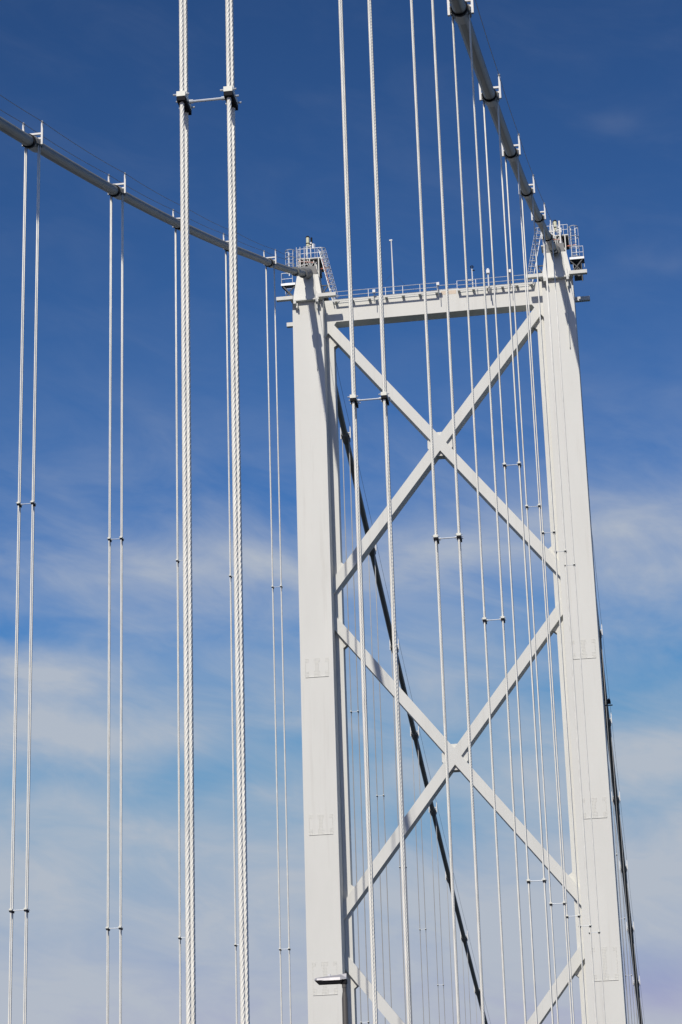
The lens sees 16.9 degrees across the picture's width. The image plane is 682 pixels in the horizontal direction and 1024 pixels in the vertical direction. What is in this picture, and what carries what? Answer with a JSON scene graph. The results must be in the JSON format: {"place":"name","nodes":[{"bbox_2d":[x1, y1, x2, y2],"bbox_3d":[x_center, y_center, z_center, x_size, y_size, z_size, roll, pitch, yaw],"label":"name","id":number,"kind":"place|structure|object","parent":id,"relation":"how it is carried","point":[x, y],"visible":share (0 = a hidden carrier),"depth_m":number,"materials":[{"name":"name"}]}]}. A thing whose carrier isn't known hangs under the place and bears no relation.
{"place":"outdoors","nodes":[
{"label":"outdoors","id":0,"kind":"place"},
{"bbox_2d":[314,973,347,1023],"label":"street lamp","id":1,"kind":"object","parent":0,"point":[329,979],"visible":1,"depth_m":69.77,"materials":[{"name":"grey metal"}]},
{"bbox_2d":[0,0,681,1023],"label":"sky","id":2,"kind":"structure","parent":0,"point":[592,88],"materials":[{"name":"blue"}]},
{"bbox_3d":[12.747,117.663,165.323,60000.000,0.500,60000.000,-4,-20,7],"label":"water","id":3,"kind":"structure","parent":0,"visible":0},
{"bbox_2d":[276,220,626,1023],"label":"bridge tower","id":4,"kind":"structure","parent":3,"relation":"in","point":[334,896],"depth_m":202.58,"materials":[{"name":"metal"}]},
{"bbox_2d":[0,95,489,1023],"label":"cable","id":5,"kind":"object","parent":4,"relation":"attached to","point":[32,141],"visible":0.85,"depth_m":186.06,"materials":[{"name":"paint"}]},
{"bbox_2d":[8,145,40,1023],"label":"hanger","id":6,"kind":"object","parent":5,"relation":"hanging from","point":[20,505],"visible":0.98,"depth_m":110.57,"materials":[{"name":"metal"}]},
{"bbox_2d":[105,193,123,1023],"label":"hanger","id":7,"kind":"object","parent":5,"relation":"hanging from","point":[120,927],"visible":0.98,"depth_m":129.21,"materials":[{"name":"metal"}]},
{"bbox_2d":[175,229,185,1023],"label":"hanger","id":8,"kind":"object","parent":5,"relation":"hanging from","point":[178,715],"visible":0.54,"depth_m":147.74,"materials":[{"name":"metal"}]},
{"bbox_2d":[225,251,237,1023],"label":"hanger","id":9,"kind":"object","parent":5,"relation":"hanging from","point":[235,944],"visible":0.45,"depth_m":166.25,"materials":[{"name":"metal"}]},
{"bbox_2d":[265,265,291,1023],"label":"hanger","id":10,"kind":"object","parent":5,"relation":"hanging from","point":[289,948],"visible":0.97,"depth_m":184.84,"materials":[{"name":"metal"}]},
{"bbox_2d":[342,439,368,1023],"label":"hanger","id":11,"kind":"object","parent":5,"relation":"hanging from","point":[361,1022],"visible":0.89,"depth_m":228.30,"materials":[{"name":"metal"}]},
{"bbox_2d":[368,550,391,1023],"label":"hanger","id":12,"kind":"object","parent":5,"relation":"hanging from","point":[383,795],"visible":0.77,"depth_m":245.28,"materials":[{"name":"metal"}]},
{"bbox_2d":[391,650,412,1023],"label":"hanger","id":13,"kind":"object","parent":5,"relation":"hanging from","point":[399,848],"visible":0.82,"depth_m":260.70,"materials":[{"name":"metal"}]},
{"bbox_2d":[412,735,429,1023],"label":"hanger","id":14,"kind":"object","parent":5,"relation":"hanging from","point":[418,888],"visible":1,"depth_m":277.61,"materials":[{"name":"metal"}]},
{"bbox_2d":[430,812,444,1023],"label":"hanger","id":15,"kind":"object","parent":5,"relation":"hanging from","point":[440,919],"visible":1,"depth_m":294.80,"materials":[{"name":"metal"}]},
{"bbox_2d":[447,886,453,1023],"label":"hanger","id":16,"kind":"object","parent":5,"relation":"hanging from","point":[450,953],"visible":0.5,"depth_m":311.46,"materials":[{"name":"metal"}]},
{"bbox_2d":[462,939,470,1023],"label":"hanger","id":17,"kind":"object","parent":5,"relation":"hanging from","point":[468,981],"visible":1,"depth_m":328.08,"materials":[{"name":"metal"}]},
{"bbox_2d":[475,993,481,1023],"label":"hanger","id":18,"kind":"object","parent":5,"relation":"hanging from","point":[476,1009],"visible":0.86,"depth_m":344.92,"materials":[{"name":"metal"}]},
{"bbox_2d":[306,236,313,257],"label":"aviation lantern","id":19,"kind":"object","parent":4,"relation":"on","point":[309,244],"visible":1,"depth_m":218.69,"materials":[{"name":"paint"}]},
{"bbox_2d":[378,239,406,293],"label":"whip mast","id":20,"kind":"object","parent":4,"relation":"on","point":[392,268],"visible":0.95,"depth_m":216.18,"materials":[{"name":"metal"}]},
{"bbox_2d":[468,265,474,289],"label":"wind gauge","id":21,"kind":"object","parent":4,"relation":"attached to","point":[472,270],"visible":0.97,"depth_m":213.73,"materials":[{"name":"grey metal"}]},
{"bbox_2d":[486,268,489,293],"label":"lamp","id":22,"kind":"object","parent":4,"relation":"attached to","point":[487,271],"visible":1,"depth_m":213.04,"materials":[{"name":"metal"}]},
{"bbox_2d":[447,0,644,1023],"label":"cable","id":23,"kind":"object","parent":4,"relation":"attached to","point":[460,11],"visible":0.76,"depth_m":138.86,"materials":[{"name":"paint"}]},
{"bbox_2d":[173,0,249,1023],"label":"hanger","id":24,"kind":"object","parent":23,"relation":"hanging from","point":[184,102],"visible":1,"depth_m":31.48,"materials":[{"name":"metal"}]},
{"bbox_2d":[338,0,411,1023],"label":"hanger","id":25,"kind":"object","parent":23,"relation":"hanging from","point":[356,402],"visible":1,"depth_m":50.62,"materials":[{"name":"metal"}]},
{"bbox_2d":[410,0,484,1023],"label":"hanger","id":26,"kind":"object","parent":23,"relation":"hanging from","point":[458,537],"visible":1,"depth_m":69.67,"materials":[{"name":"metal"}]},
{"bbox_2d":[452,14,526,1023],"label":"hanger","id":27,"kind":"object","parent":23,"relation":"hanging from","point":[485,620],"visible":1,"depth_m":88.69,"materials":[{"name":"metal"}]},
{"bbox_2d":[483,99,553,1023],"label":"hanger","id":28,"kind":"object","parent":23,"relation":"hanging from","point":[543,879],"visible":0.98,"depth_m":107.22,"materials":[{"name":"metal"}]},
{"bbox_2d":[505,156,572,1023],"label":"hanger","id":29,"kind":"object","parent":23,"relation":"hanging from","point":[564,903],"visible":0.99,"depth_m":125.71,"materials":[{"name":"metal"}]},
{"bbox_2d":[521,194,586,1023],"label":"hanger","id":30,"kind":"object","parent":23,"relation":"hanging from","point":[567,915],"visible":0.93,"depth_m":144.22,"materials":[{"name":"metal"}]},
{"bbox_2d":[535,220,596,1023],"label":"hanger","id":31,"kind":"object","parent":23,"relation":"hanging from","point":[589,925],"visible":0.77,"depth_m":162.86,"materials":[{"name":"metal"}]},
{"bbox_2d":[543,239,605,1023],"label":"hanger","id":32,"kind":"object","parent":23,"relation":"hanging from","point":[598,931],"visible":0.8,"depth_m":181.38,"materials":[{"name":"metal"}]},
{"bbox_2d":[601,638,628,1023],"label":"hanger","id":33,"kind":"object","parent":23,"relation":"hanging from","point":[614,828],"visible":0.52,"depth_m":258.32,"materials":[{"name":"metal"}]},
{"bbox_2d":[610,723,631,1020],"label":"hanger","id":34,"kind":"object","parent":23,"relation":"hanging from","point":[621,874],"visible":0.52,"depth_m":274.71,"materials":[{"name":"metal"}]},
{"bbox_2d":[613,801,634,1021],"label":"hanger","id":35,"kind":"object","parent":23,"relation":"hanging from","point":[621,912],"visible":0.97,"depth_m":291.59,"materials":[{"name":"metal"}]},
{"bbox_2d":[621,869,637,1023],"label":"hanger","id":36,"kind":"object","parent":23,"relation":"hanging from","point":[631,943],"visible":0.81,"depth_m":308.36,"materials":[{"name":"metal"}]},
{"bbox_2d":[628,934,639,1022],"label":"hanger","id":37,"kind":"object","parent":23,"relation":"hanging from","point":[636,977],"visible":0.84,"depth_m":324.76,"materials":[{"name":"metal"}]},
{"bbox_2d":[634,986,641,1021],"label":"hanger","id":38,"kind":"object","parent":23,"relation":"hanging from","point":[640,1003],"visible":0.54,"depth_m":341.60,"materials":[{"name":"metal"}]},
{"bbox_2d":[553,220,561,234],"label":"aviation lantern","id":39,"kind":"object","parent":4,"relation":"on","point":[555,223],"visible":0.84,"depth_m":215.48,"materials":[{"name":"paint"}]},
{"bbox_2d":[604,698,612,705],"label":"clamp","id":40,"kind":"object","parent":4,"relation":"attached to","point":[608,701],"visible":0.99,"depth_m":202.86,"materials":[{"name":"metal"}]}
]}

